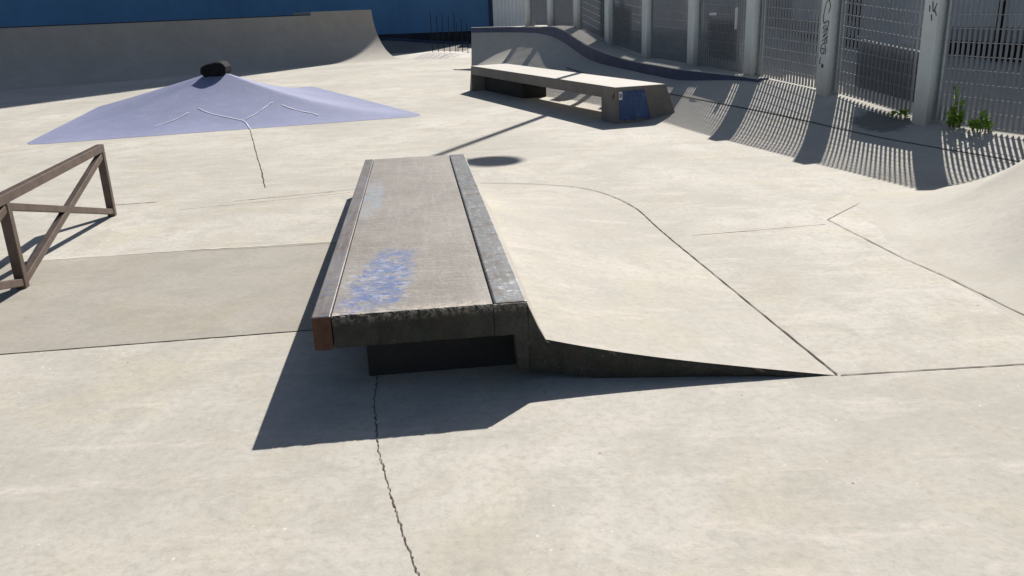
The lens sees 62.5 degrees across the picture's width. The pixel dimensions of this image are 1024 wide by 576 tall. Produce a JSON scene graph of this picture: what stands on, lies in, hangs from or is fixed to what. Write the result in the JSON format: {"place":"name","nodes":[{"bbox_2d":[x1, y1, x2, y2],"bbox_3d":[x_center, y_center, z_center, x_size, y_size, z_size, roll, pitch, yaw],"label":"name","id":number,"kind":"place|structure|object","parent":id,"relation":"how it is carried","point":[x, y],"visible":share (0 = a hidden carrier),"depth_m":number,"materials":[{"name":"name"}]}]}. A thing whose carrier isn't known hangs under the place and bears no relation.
{"place":"outdoors","nodes":[
{"label":"outdoors","id":0,"kind":"place"},
{"bbox_2d":[0,0,493,43],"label":"blue building","id":1,"kind":"structure","parent":0,"point":[405,19],"depth_m":37.87,"materials":[{"name":"paint"}]},
{"bbox_2d":[379,38,468,53],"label":"bank","id":2,"kind":"structure","parent":0,"point":[394,45],"depth_m":34.71,"materials":[{"name":"concrete"}]},
{"bbox_2d":[0,44,1023,575],"bbox_3d":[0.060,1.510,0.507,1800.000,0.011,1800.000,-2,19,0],"label":"ground","id":3,"kind":"structure","parent":0,"point":[180,394],"depth_m":3.65,"materials":[{"name":"concrete"}]},
{"bbox_2d":[0,144,116,289],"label":"grind rail","id":4,"kind":"object","parent":3,"relation":"on","point":[22,274],"visible":1,"depth_m":5.82,"materials":[{"name":"brown paint"}]},
{"bbox_2d":[0,10,397,90],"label":"quarter pipe","id":5,"kind":"object","parent":3,"relation":"on","point":[39,56],"visible":0.96,"depth_m":25.43,"materials":[{"name":"concrete"}]},
{"bbox_2d":[28,73,420,143],"bbox_3d":[-5.468,-3.519,15.036,5.576,0.720,7.139,-11,20,-25],"label":"pyramid","id":6,"kind":"object","parent":3,"relation":"on","point":[224,102],"visible":0.98,"depth_m":13.57,"materials":[{"name":"purple paint"}]},
{"bbox_2d":[200,61,230,76],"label":"cap block","id":7,"kind":"structure","parent":6,"relation":"on","point":[220,68],"depth_m":14.39,"materials":[{"name":"black stone"}]},
{"bbox_2d":[404,12,471,59],"bbox_3d":[-2.550,-8.706,28.901,2.200,1.520,2.000,-2,19,0],"label":"rod rack","id":8,"kind":"object","parent":3,"relation":"on","point":[432,54],"visible":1,"depth_m":28.95,"materials":[{"name":"dark metal"}]},
{"bbox_2d":[492,0,524,26],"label":"corrugated shed","id":9,"kind":"structure","parent":3,"relation":"on","point":[507,13],"depth_m":36.88,"materials":[{"name":"metal"}]},
{"bbox_2d":[470,64,674,123],"bbox_3d":[0.724,-3.400,14.313,0.940,0.490,6.166,-9,20,-20],"label":"table ledge","id":10,"kind":"object","parent":3,"relation":"on","point":[626,101],"visible":0.98,"depth_m":12.45,"materials":[{"name":"concrete"}]},
{"bbox_2d":[311,154,836,377],"bbox_3d":[0.037,-0.392,5.784,2.264,0.506,4.729,-4,19,-6],"label":"grind ledge","id":11,"kind":"object","parent":3,"relation":"on","point":[441,262],"visible":0.99,"depth_m":4.29,"materials":[{"name":"concrete"}]},
{"bbox_2d":[471,20,1023,181],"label":"curved bank","id":12,"kind":"structure","parent":3,"relation":"on","point":[722,104],"depth_m":10.77,"materials":[{"name":"concrete"}]},
{"bbox_2d":[524,0,1023,132],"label":"fence","id":13,"kind":"object","parent":12,"relation":"on","point":[644,28],"visible":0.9,"depth_m":10.48,"materials":[{"name":"metal"}]},
{"bbox_2d":[857,39,918,102],"bbox_3d":[4.296,-2.475,9.604,0.014,0.660,1.040,-8,19,-15],"label":"sheet board","id":14,"kind":"object","parent":13,"relation":"attached to","point":[890,70],"visible":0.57,"depth_m":9.59,"materials":[{"name":"grey metal"}]},
{"bbox_2d":[888,109,909,117],"bbox_3d":[4.295,-1.932,9.319,0.232,0.094,0.178,1,19,9],"label":"weed","id":15,"kind":"object","parent":12,"relation":"on","point":[893,112],"visible":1,"depth_m":9.32,"materials":[{"name":"green plant"}]},
{"bbox_2d":[945,84,969,127],"bbox_3d":[4.546,-1.865,8.616,0.238,0.444,0.166,4,20,18],"label":"weed","id":16,"kind":"object","parent":12,"relation":"on","point":[953,118],"visible":0.99,"depth_m":8.62,"materials":[{"name":"green plant"}]},
{"bbox_2d":[968,110,993,131],"bbox_3d":[4.638,-1.654,8.343,0.246,0.211,0.256,8,21,27],"label":"weed","id":17,"kind":"object","parent":12,"relation":"on","point":[976,124],"visible":1,"depth_m":8.32,"materials":[{"name":"green plant"}]},
{"bbox_2d":[672,0,1023,62],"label":"service building","id":18,"kind":"structure","parent":3,"relation":"on","point":[995,29],"depth_m":14.34,"materials":[{"name":"grey concrete"}]},
{"bbox_2d":[849,160,1023,322],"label":"rolled mound","id":19,"kind":"object","parent":3,"relation":"on","point":[970,234],"visible":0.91,"depth_m":5.60,"materials":[{"name":"concrete"}]}
]}

